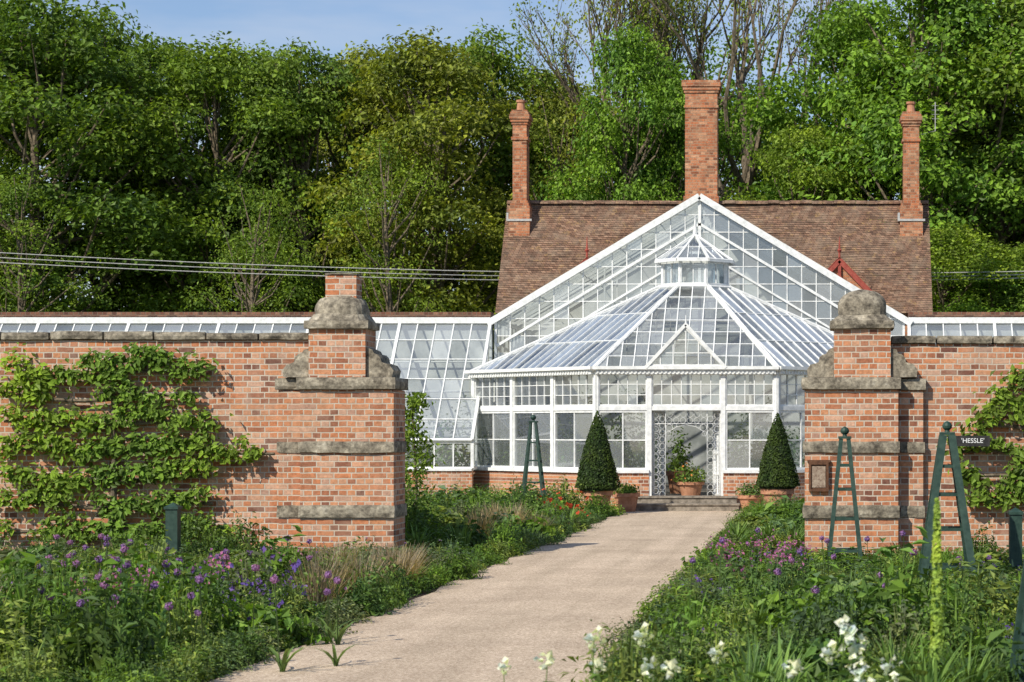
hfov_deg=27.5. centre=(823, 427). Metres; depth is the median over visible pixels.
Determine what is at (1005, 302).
shrub
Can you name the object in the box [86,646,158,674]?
fine leaved plant
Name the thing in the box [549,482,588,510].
flowering plant
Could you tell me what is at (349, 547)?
border plant
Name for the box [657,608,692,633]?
border plant
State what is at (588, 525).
edging plant
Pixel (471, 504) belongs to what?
bushy shrub
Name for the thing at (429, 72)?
broadleaf tree
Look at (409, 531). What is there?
fine leaved plant
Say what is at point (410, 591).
edging plant
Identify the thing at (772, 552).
honesty plant
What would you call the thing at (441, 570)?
edging plant
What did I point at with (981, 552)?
strap leaved plant
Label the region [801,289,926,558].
gate pier
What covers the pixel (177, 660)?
edging plant
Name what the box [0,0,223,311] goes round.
broadleaf tree
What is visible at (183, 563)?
border plant
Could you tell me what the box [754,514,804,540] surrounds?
broad leaved plant
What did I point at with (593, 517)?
edging plant
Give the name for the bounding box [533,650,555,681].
white rocket plant
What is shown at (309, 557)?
allium plant
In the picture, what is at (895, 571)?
border plant
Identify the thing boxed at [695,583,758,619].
fine leaved plant
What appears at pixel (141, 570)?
broad leaved plant
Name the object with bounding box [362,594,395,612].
edging plant
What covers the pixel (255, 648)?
edging plant
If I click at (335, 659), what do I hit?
allium plant
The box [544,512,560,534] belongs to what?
edging plant
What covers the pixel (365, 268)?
overhead wire
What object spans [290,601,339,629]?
edging plant
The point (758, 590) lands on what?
upright leafy plant
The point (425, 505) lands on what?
upright leafy plant
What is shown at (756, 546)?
flower bed soil
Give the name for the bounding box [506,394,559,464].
potted plant
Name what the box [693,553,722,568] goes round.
edging plant
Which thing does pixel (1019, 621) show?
garden obelisk
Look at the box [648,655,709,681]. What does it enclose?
border plant
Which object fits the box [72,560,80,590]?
allium plant
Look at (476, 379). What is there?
transom window
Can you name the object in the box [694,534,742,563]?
edging plant
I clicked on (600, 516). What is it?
edging plant
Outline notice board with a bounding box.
[807,460,829,490]
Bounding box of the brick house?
[495,80,938,465]
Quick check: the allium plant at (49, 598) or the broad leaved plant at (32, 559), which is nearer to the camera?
the allium plant at (49, 598)
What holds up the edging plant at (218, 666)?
on the flower bed soil at (423, 593)
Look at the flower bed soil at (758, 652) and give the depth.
17.35 m
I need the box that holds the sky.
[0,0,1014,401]
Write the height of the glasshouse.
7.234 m
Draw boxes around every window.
[408,442,471,468]
[471,327,491,468]
[475,377,509,406]
[478,411,509,467]
[495,321,530,464]
[513,411,549,468]
[514,376,549,406]
[554,374,592,406]
[554,410,592,468]
[599,374,646,405]
[599,410,646,469]
[652,374,720,405]
[725,374,773,405]
[725,410,773,469]
[780,374,806,405]
[780,410,804,468]
[894,322,902,334]
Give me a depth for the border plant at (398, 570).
20.96 m
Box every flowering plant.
[75,573,127,618]
[81,564,156,612]
[148,550,197,572]
[163,556,244,602]
[187,569,241,599]
[191,542,313,603]
[194,559,237,591]
[195,541,242,559]
[221,583,283,628]
[222,550,298,598]
[230,581,293,610]
[262,545,308,578]
[275,560,355,605]
[278,538,317,553]
[316,541,352,554]
[346,537,380,552]
[415,539,459,554]
[521,495,555,514]
[527,488,562,507]
[528,492,579,524]
[541,496,576,518]
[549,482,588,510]
[662,574,732,602]
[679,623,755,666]
[755,548,810,562]
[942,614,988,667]
[975,615,1013,641]
[982,553,1023,576]
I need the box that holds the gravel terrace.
[622,510,741,512]
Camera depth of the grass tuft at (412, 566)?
21.59 m
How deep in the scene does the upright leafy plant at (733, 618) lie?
15.32 m
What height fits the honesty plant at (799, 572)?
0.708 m
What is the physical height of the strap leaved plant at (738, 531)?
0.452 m
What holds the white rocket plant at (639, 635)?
on the flower bed soil at (758, 652)
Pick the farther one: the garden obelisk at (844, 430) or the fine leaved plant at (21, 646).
the garden obelisk at (844, 430)
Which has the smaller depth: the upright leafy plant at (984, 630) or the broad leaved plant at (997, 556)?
the upright leafy plant at (984, 630)
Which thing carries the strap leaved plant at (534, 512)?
on the flower bed soil at (537, 546)
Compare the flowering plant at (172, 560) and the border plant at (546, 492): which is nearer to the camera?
the flowering plant at (172, 560)
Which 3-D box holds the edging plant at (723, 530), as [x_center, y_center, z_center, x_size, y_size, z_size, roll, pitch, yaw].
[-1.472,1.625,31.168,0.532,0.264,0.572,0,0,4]
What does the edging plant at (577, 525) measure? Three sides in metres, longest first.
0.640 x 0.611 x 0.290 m
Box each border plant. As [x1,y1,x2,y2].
[51,559,182,670]
[73,534,183,649]
[96,528,204,588]
[139,541,182,561]
[140,639,220,681]
[148,542,256,650]
[151,547,194,560]
[152,568,191,601]
[157,550,203,582]
[180,564,249,642]
[181,537,198,558]
[183,550,246,581]
[221,525,338,594]
[251,543,292,558]
[270,544,315,562]
[301,547,350,575]
[327,536,370,555]
[375,555,411,595]
[406,491,447,505]
[406,504,443,525]
[419,497,436,512]
[421,506,469,525]
[423,525,451,547]
[424,563,454,579]
[430,492,448,508]
[432,480,474,495]
[434,498,468,510]
[437,491,457,505]
[438,496,481,516]
[453,484,506,510]
[492,499,517,511]
[497,482,546,512]
[518,507,564,533]
[529,485,576,509]
[529,490,562,505]
[545,474,589,509]
[579,491,619,515]
[601,653,684,681]
[628,596,691,645]
[645,608,691,648]
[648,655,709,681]
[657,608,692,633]
[667,622,761,681]
[670,594,724,629]
[694,660,742,681]
[715,648,781,681]
[720,564,752,582]
[726,503,758,521]
[727,533,748,552]
[732,557,764,572]
[734,541,767,564]
[745,528,756,539]
[747,549,806,567]
[747,625,791,651]
[751,564,864,648]
[754,507,800,528]
[755,523,802,553]
[761,597,855,658]
[779,583,908,664]
[783,542,813,558]
[793,516,804,534]
[799,669,841,681]
[803,526,972,660]
[804,629,874,673]
[807,544,857,572]
[813,564,866,581]
[817,672,824,680]
[833,667,866,681]
[839,543,884,564]
[847,593,956,673]
[853,659,902,681]
[854,560,917,590]
[865,652,927,681]
[890,570,961,616]
[897,633,952,678]
[910,544,1019,623]
[942,564,965,586]
[973,627,1023,681]
[997,567,1022,597]
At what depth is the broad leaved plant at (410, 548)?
24.84 m
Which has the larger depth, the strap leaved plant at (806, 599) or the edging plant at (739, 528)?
the edging plant at (739, 528)
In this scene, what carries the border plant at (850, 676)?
on the flower bed soil at (758, 652)
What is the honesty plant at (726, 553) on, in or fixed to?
on the flower bed soil at (758, 652)
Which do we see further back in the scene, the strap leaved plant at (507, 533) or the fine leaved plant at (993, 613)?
the strap leaved plant at (507, 533)
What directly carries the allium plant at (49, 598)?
on the flower bed soil at (423, 593)
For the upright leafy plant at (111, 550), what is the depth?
24.66 m
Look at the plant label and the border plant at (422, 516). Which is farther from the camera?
the border plant at (422, 516)
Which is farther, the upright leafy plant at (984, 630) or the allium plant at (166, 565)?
the allium plant at (166, 565)
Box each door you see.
[652,410,664,495]
[713,410,720,495]
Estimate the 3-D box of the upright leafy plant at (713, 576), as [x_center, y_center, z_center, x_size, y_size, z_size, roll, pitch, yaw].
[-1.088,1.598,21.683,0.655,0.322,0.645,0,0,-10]
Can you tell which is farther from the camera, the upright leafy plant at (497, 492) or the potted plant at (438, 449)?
the potted plant at (438, 449)
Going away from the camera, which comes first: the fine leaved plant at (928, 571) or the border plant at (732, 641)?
the border plant at (732, 641)
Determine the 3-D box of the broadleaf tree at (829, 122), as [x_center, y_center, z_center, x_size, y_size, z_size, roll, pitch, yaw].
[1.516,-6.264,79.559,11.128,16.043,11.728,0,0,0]
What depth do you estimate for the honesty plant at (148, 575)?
15.16 m
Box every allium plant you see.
[38,586,52,654]
[45,555,54,585]
[45,595,74,655]
[65,553,73,592]
[65,599,85,667]
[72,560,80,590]
[82,544,88,565]
[94,555,102,582]
[94,573,102,615]
[97,533,103,552]
[100,581,135,652]
[103,535,110,559]
[103,541,109,569]
[109,594,119,632]
[120,546,128,572]
[123,560,130,585]
[140,581,169,658]
[158,602,192,663]
[162,559,170,582]
[173,568,187,631]
[175,592,217,658]
[175,609,200,658]
[176,557,182,598]
[176,574,237,660]
[221,564,275,645]
[222,554,240,615]
[262,576,306,671]
[302,570,356,638]
[306,555,311,579]
[306,588,356,665]
[308,576,358,644]
[665,557,702,611]
[705,537,725,598]
[742,527,765,579]
[773,568,788,625]
[788,557,794,594]
[797,548,805,591]
[811,585,819,615]
[819,535,841,579]
[824,538,839,584]
[831,554,836,581]
[864,536,869,574]
[900,530,921,586]
[910,548,917,588]
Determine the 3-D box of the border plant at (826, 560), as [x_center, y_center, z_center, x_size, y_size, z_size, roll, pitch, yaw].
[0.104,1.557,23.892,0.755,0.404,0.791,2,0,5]
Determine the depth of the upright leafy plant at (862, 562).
22.99 m
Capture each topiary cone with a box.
[574,410,620,508]
[755,413,800,505]
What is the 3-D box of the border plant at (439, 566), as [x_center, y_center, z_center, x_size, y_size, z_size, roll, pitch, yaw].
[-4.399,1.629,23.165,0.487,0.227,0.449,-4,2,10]
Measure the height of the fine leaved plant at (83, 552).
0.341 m
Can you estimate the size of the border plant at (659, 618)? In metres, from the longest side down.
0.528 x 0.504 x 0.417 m
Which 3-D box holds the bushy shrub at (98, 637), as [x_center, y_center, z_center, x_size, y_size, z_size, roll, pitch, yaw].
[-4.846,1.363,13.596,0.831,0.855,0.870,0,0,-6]
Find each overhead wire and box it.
[0,252,1023,272]
[0,257,1023,276]
[0,262,1021,279]
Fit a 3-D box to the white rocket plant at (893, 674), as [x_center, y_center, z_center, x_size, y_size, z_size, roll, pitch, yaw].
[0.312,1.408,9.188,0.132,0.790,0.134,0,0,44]
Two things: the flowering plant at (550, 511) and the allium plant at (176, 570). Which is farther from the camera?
the flowering plant at (550, 511)
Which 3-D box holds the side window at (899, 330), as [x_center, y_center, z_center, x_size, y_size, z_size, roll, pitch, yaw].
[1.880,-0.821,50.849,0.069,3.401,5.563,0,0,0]
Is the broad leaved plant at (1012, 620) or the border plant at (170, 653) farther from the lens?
the broad leaved plant at (1012, 620)
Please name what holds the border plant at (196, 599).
on the flower bed soil at (423, 593)
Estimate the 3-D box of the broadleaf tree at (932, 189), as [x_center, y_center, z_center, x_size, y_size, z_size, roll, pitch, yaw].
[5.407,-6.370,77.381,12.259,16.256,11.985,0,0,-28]
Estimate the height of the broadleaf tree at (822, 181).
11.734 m
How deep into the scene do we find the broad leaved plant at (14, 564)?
17.50 m
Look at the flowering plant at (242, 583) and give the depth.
17.99 m
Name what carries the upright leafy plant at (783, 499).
on the flower bed soil at (756, 546)
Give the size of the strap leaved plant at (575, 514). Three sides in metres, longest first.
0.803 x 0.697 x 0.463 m
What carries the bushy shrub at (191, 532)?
on the flower bed soil at (423, 593)
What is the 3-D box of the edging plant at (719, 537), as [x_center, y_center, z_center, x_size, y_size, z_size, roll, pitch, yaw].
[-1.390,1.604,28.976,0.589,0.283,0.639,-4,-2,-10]
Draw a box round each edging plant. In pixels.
[94,668,195,681]
[110,658,196,681]
[147,642,213,681]
[182,647,231,677]
[196,627,252,672]
[213,627,281,666]
[232,624,294,648]
[232,642,272,658]
[248,619,291,654]
[283,624,308,641]
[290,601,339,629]
[299,611,357,636]
[299,623,322,640]
[313,603,353,626]
[317,594,371,624]
[338,572,395,616]
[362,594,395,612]
[390,582,410,604]
[398,568,436,594]
[400,584,420,597]
[421,579,440,589]
[423,548,470,578]
[425,562,460,586]
[430,542,483,580]
[430,563,448,581]
[432,553,478,573]
[460,542,505,562]
[468,558,488,572]
[471,561,486,571]
[475,552,509,565]
[481,537,523,559]
[497,538,533,555]
[511,520,545,547]
[515,532,543,550]
[516,531,539,548]
[524,530,566,545]
[539,523,566,540]
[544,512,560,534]
[547,512,573,534]
[548,509,573,536]
[559,518,586,531]
[571,517,586,529]
[572,519,598,528]
[583,512,599,523]
[587,638,669,669]
[589,504,606,517]
[589,646,648,678]
[594,632,647,659]
[595,512,605,520]
[600,612,669,638]
[603,642,669,681]
[605,500,627,515]
[633,579,689,619]
[635,587,711,622]
[642,586,687,618]
[643,603,672,624]
[658,566,710,588]
[670,569,703,586]
[675,548,719,571]
[680,585,715,599]
[682,562,740,586]
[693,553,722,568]
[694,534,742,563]
[701,537,719,547]
[707,531,746,549]
[707,532,734,548]
[710,528,739,540]
[710,533,746,548]
[726,522,754,538]
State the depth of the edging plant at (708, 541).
29.30 m
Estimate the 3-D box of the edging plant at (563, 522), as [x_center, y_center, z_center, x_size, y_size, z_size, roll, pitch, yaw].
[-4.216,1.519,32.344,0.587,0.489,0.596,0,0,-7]
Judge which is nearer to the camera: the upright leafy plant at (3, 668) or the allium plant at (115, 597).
the upright leafy plant at (3, 668)
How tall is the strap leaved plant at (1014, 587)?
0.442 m
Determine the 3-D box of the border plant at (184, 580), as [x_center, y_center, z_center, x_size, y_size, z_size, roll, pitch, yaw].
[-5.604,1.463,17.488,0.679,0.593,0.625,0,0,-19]
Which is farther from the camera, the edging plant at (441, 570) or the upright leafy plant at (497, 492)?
the upright leafy plant at (497, 492)
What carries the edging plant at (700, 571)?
on the flower bed soil at (758, 652)
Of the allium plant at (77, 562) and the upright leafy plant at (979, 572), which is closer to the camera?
the allium plant at (77, 562)
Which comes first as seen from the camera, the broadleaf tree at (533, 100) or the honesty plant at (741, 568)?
the honesty plant at (741, 568)
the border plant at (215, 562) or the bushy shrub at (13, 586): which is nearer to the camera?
the bushy shrub at (13, 586)
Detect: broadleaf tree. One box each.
[0,0,105,302]
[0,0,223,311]
[0,158,128,311]
[1,0,189,311]
[42,31,249,311]
[69,31,351,311]
[137,39,371,311]
[170,36,424,311]
[178,179,326,311]
[257,39,497,311]
[278,82,401,308]
[298,24,560,358]
[299,127,464,311]
[363,18,575,405]
[445,60,618,296]
[467,88,615,342]
[479,79,652,221]
[531,13,725,220]
[584,89,762,200]
[616,20,813,200]
[682,80,829,199]
[719,0,989,275]
[721,118,868,222]
[759,70,941,205]
[778,0,1023,311]
[822,0,1023,307]
[867,62,1023,228]
[901,0,1023,246]
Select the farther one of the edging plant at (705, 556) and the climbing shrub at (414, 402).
the climbing shrub at (414, 402)
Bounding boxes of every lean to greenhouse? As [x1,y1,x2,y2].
[0,312,493,495]
[907,312,1023,343]
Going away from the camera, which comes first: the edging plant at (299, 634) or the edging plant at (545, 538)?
the edging plant at (299, 634)
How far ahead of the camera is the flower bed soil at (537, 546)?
28.71 m
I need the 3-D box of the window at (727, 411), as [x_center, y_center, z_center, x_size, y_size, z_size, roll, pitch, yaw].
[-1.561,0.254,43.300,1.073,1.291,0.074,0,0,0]
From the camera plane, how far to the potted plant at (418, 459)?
46.72 m
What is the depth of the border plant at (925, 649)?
13.84 m
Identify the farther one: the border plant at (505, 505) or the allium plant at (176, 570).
the border plant at (505, 505)
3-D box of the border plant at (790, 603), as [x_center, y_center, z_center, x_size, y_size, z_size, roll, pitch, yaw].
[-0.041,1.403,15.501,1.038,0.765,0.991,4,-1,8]
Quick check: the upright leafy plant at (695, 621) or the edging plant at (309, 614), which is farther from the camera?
the edging plant at (309, 614)
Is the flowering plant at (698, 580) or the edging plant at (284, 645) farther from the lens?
the flowering plant at (698, 580)
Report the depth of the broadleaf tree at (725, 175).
81.57 m
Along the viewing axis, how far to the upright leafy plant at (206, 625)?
15.38 m
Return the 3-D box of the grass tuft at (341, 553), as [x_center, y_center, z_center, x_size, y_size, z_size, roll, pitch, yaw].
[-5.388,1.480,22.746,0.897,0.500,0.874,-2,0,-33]
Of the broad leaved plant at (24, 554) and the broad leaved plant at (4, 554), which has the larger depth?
the broad leaved plant at (4, 554)
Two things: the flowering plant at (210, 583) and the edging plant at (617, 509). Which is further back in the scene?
the edging plant at (617, 509)
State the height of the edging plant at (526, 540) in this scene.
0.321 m
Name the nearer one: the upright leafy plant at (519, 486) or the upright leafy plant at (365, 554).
the upright leafy plant at (365, 554)
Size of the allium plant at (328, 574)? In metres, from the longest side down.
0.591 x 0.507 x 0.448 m
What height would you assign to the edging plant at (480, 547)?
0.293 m
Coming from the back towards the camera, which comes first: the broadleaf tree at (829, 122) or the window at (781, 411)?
the broadleaf tree at (829, 122)
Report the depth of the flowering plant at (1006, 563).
23.10 m
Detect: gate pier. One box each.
[275,273,407,551]
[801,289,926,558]
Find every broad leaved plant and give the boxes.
[0,542,25,560]
[0,546,63,588]
[0,561,16,600]
[3,546,85,580]
[6,541,65,556]
[15,556,104,591]
[43,553,131,578]
[68,572,142,607]
[83,552,147,572]
[109,559,169,603]
[227,595,333,648]
[374,544,433,565]
[407,503,459,524]
[430,510,484,541]
[431,484,489,505]
[433,519,486,550]
[447,510,501,544]
[482,511,518,539]
[509,515,557,543]
[518,492,568,511]
[680,546,747,565]
[721,512,776,535]
[724,585,807,631]
[748,498,804,522]
[752,562,831,586]
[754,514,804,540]
[769,634,864,681]
[778,495,804,512]
[784,571,850,602]
[785,508,804,523]
[799,548,850,564]
[802,580,914,613]
[830,576,897,593]
[838,555,895,572]
[959,626,1012,681]
[975,551,1023,566]
[976,559,1005,576]
[991,613,1015,637]
[1004,585,1018,614]
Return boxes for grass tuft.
[273,553,357,611]
[283,544,370,594]
[299,538,369,566]
[309,542,358,558]
[326,547,397,596]
[342,545,399,572]
[357,543,424,569]
[370,545,434,590]
[380,540,435,569]
[453,506,505,544]
[477,500,521,518]
[484,500,531,525]
[517,511,555,527]
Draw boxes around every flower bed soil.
[176,562,494,681]
[432,514,614,559]
[600,576,1006,680]
[746,540,804,552]
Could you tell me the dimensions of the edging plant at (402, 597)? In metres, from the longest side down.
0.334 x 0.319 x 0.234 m
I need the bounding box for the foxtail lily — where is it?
[929,498,944,681]
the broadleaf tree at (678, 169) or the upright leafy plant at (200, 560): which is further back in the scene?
the broadleaf tree at (678, 169)
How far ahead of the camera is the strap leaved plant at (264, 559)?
20.89 m
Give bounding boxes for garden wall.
[0,331,308,553]
[891,336,1023,553]
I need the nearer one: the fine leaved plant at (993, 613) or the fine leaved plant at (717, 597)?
the fine leaved plant at (993, 613)
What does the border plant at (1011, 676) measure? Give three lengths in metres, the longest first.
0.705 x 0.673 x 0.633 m
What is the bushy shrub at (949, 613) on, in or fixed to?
on the flower bed soil at (758, 652)
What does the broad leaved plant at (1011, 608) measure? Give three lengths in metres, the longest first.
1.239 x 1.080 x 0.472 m
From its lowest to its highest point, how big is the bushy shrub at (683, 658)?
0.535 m
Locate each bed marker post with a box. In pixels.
[164,502,182,555]
[1007,507,1023,573]
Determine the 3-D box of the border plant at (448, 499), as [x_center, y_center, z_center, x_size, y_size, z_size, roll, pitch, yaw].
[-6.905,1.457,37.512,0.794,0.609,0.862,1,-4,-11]
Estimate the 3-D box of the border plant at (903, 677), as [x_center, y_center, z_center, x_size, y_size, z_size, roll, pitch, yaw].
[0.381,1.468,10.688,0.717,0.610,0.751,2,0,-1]
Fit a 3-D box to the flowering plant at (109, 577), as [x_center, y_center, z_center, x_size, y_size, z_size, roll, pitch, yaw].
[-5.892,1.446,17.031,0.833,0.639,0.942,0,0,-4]
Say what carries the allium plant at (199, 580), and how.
on the flower bed soil at (423, 593)
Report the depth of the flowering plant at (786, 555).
24.61 m
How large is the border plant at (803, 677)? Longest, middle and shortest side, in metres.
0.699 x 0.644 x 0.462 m
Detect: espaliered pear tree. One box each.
[0,340,274,548]
[936,362,1023,512]
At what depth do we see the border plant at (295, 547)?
24.35 m
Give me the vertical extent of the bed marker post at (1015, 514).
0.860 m
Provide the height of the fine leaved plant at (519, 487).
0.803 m
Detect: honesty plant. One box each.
[63,574,132,645]
[106,565,138,612]
[128,564,158,623]
[202,548,230,606]
[704,534,735,589]
[716,542,737,606]
[717,531,767,605]
[728,541,784,607]
[751,539,790,591]
[760,541,813,598]
[765,529,803,589]
[768,542,791,592]
[781,538,816,579]
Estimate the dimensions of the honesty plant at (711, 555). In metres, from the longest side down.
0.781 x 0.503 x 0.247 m
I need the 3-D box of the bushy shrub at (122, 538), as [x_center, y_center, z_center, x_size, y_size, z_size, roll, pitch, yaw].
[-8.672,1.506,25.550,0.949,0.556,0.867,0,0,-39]
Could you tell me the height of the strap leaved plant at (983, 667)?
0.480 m
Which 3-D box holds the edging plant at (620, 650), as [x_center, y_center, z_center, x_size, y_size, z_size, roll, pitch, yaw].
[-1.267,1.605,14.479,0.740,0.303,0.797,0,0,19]
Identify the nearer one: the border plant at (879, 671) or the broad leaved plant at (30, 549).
the border plant at (879, 671)
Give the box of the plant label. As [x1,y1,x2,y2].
[956,436,989,445]
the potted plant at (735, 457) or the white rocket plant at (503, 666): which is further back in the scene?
the potted plant at (735, 457)
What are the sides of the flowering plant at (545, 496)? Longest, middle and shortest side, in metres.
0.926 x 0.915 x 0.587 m
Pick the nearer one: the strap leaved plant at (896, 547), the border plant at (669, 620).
the border plant at (669, 620)
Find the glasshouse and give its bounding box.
[465,193,912,510]
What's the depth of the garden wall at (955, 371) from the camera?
26.60 m
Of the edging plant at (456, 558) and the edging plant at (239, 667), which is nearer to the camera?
the edging plant at (239, 667)
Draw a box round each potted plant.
[405,444,432,466]
[413,407,461,466]
[437,443,466,466]
[440,395,470,466]
[465,436,497,466]
[482,424,509,465]
[501,434,536,465]
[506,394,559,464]
[529,440,567,466]
[543,383,612,466]
[549,430,583,466]
[604,385,660,468]
[609,429,643,467]
[613,482,639,511]
[631,425,660,482]
[666,424,692,493]
[671,462,708,495]
[727,391,791,466]
[727,426,757,467]
[735,481,763,508]
[742,433,767,467]
[784,424,804,466]
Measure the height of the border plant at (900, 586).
1.094 m
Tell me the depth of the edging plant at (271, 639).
15.72 m
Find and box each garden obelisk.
[520,414,545,504]
[828,426,862,558]
[918,421,976,583]
[1008,562,1023,681]
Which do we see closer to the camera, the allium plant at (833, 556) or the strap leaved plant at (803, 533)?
the allium plant at (833, 556)
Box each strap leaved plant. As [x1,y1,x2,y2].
[111,538,152,555]
[245,545,294,578]
[405,522,438,549]
[445,520,476,552]
[482,520,522,549]
[522,504,549,518]
[551,501,590,522]
[690,639,792,681]
[702,524,754,542]
[707,631,797,681]
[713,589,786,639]
[723,518,748,537]
[727,628,839,681]
[740,527,780,547]
[751,520,783,541]
[766,523,804,543]
[777,522,804,538]
[778,523,802,546]
[779,654,897,681]
[780,585,836,619]
[839,567,872,584]
[845,620,951,681]
[858,569,893,583]
[869,633,990,681]
[876,540,920,558]
[890,669,948,681]
[900,549,931,565]
[917,632,1008,681]
[918,543,958,562]
[973,546,987,561]
[978,646,1009,681]
[993,573,1021,598]
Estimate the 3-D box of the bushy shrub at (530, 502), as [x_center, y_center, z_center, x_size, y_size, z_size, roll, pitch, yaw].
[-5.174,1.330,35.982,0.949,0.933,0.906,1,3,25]
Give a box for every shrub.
[0,556,87,638]
[17,530,89,557]
[35,570,159,681]
[99,527,162,555]
[145,504,237,552]
[181,526,252,562]
[198,511,282,560]
[239,572,333,621]
[328,557,413,611]
[405,392,452,528]
[405,499,438,545]
[449,493,521,517]
[479,488,510,503]
[504,478,551,513]
[548,487,572,511]
[627,626,740,681]
[712,608,841,681]
[803,572,895,644]
[887,217,1023,311]
[897,577,1005,667]
[932,260,1023,311]
[950,242,1023,311]
[972,521,1003,558]
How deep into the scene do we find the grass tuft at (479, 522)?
29.94 m
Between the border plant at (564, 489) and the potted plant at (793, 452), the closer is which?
the border plant at (564, 489)
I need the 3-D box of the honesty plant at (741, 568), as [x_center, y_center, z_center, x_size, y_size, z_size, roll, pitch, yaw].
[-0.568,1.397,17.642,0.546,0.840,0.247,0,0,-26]
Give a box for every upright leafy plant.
[0,531,18,550]
[0,545,100,680]
[0,550,42,598]
[0,570,70,680]
[0,629,80,681]
[0,666,7,681]
[18,667,67,681]
[22,548,119,653]
[24,538,109,635]
[32,536,82,560]
[47,580,91,639]
[77,545,188,653]
[80,551,127,589]
[91,644,139,681]
[93,541,133,557]
[136,532,163,549]
[153,580,224,665]
[177,608,213,650]
[181,632,237,669]
[185,549,235,571]
[195,548,221,560]
[229,542,269,565]
[271,575,320,624]
[326,535,390,593]
[397,537,442,564]
[406,490,438,510]
[408,568,440,588]
[412,479,446,506]
[428,533,473,561]
[431,491,474,514]
[477,478,506,503]
[480,510,526,556]
[509,474,539,498]
[559,608,674,681]
[640,571,714,618]
[648,574,740,661]
[685,587,763,647]
[694,566,752,591]
[700,559,734,576]
[708,570,785,620]
[732,505,767,522]
[743,493,780,519]
[757,560,799,591]
[763,493,802,508]
[766,495,804,520]
[772,492,801,510]
[848,551,896,579]
[848,559,891,577]
[853,628,908,681]
[867,550,917,569]
[871,562,919,582]
[872,550,932,580]
[911,561,997,632]
[930,545,963,562]
[942,549,983,569]
[942,555,1017,620]
[944,607,1013,674]
[946,564,1004,584]
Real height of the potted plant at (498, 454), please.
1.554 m
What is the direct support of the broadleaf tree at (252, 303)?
on the ground
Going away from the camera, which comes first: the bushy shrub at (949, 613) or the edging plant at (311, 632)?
the bushy shrub at (949, 613)
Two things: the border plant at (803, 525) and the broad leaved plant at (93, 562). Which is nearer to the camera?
the broad leaved plant at (93, 562)
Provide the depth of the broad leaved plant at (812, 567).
21.44 m
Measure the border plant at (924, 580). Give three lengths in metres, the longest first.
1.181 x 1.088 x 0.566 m
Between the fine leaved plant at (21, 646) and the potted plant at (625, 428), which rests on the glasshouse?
the potted plant at (625, 428)
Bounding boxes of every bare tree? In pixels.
[509,0,744,196]
[609,0,859,198]
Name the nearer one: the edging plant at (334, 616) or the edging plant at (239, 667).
the edging plant at (239, 667)
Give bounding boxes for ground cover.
[0,506,1022,681]
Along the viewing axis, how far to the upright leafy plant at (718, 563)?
22.89 m
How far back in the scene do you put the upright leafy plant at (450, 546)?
25.48 m
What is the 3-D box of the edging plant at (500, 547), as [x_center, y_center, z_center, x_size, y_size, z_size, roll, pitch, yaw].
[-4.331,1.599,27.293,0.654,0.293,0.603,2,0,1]
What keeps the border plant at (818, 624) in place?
on the flower bed soil at (758, 652)
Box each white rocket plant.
[497,656,510,681]
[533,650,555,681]
[583,625,606,681]
[589,657,605,673]
[632,622,655,681]
[637,656,658,681]
[660,659,680,681]
[707,641,727,681]
[781,658,803,681]
[820,639,839,681]
[834,614,865,681]
[845,634,869,681]
[848,659,874,681]
[879,654,902,681]
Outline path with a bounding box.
[210,513,737,681]
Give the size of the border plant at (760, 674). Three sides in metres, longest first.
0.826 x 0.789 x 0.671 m
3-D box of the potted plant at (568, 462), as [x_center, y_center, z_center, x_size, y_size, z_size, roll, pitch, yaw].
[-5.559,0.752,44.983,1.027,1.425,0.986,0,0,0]
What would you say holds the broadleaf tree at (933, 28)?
on the ground
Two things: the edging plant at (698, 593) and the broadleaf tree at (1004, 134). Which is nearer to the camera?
the edging plant at (698, 593)
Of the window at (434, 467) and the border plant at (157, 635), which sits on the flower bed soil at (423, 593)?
the border plant at (157, 635)
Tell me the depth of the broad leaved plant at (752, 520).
32.30 m
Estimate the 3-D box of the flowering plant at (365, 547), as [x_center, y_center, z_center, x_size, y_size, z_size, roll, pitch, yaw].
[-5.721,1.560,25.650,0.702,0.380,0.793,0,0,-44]
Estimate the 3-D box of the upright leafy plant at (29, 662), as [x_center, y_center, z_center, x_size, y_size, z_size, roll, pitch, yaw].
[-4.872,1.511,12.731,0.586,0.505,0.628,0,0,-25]
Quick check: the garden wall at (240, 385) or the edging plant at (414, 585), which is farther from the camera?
the garden wall at (240, 385)
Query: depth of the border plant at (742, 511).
36.77 m
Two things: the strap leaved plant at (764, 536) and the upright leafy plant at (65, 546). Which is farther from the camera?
the strap leaved plant at (764, 536)
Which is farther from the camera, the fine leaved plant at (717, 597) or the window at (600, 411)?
the window at (600, 411)
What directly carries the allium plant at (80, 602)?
on the flower bed soil at (423, 593)
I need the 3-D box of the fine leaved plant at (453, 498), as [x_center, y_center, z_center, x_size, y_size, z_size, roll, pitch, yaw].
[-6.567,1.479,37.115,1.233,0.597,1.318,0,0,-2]
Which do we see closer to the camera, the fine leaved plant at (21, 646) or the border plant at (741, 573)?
the fine leaved plant at (21, 646)
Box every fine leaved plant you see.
[0,610,62,664]
[0,639,63,681]
[51,640,132,681]
[76,547,113,561]
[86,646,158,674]
[405,517,452,549]
[439,493,482,513]
[499,479,548,499]
[553,516,580,532]
[603,628,722,680]
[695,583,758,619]
[744,555,812,570]
[797,558,859,574]
[902,560,953,577]
[950,599,1015,648]
[996,565,1022,582]
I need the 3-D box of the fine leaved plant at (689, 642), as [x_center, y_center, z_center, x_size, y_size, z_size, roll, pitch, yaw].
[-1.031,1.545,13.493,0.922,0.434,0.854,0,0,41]
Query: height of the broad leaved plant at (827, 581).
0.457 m

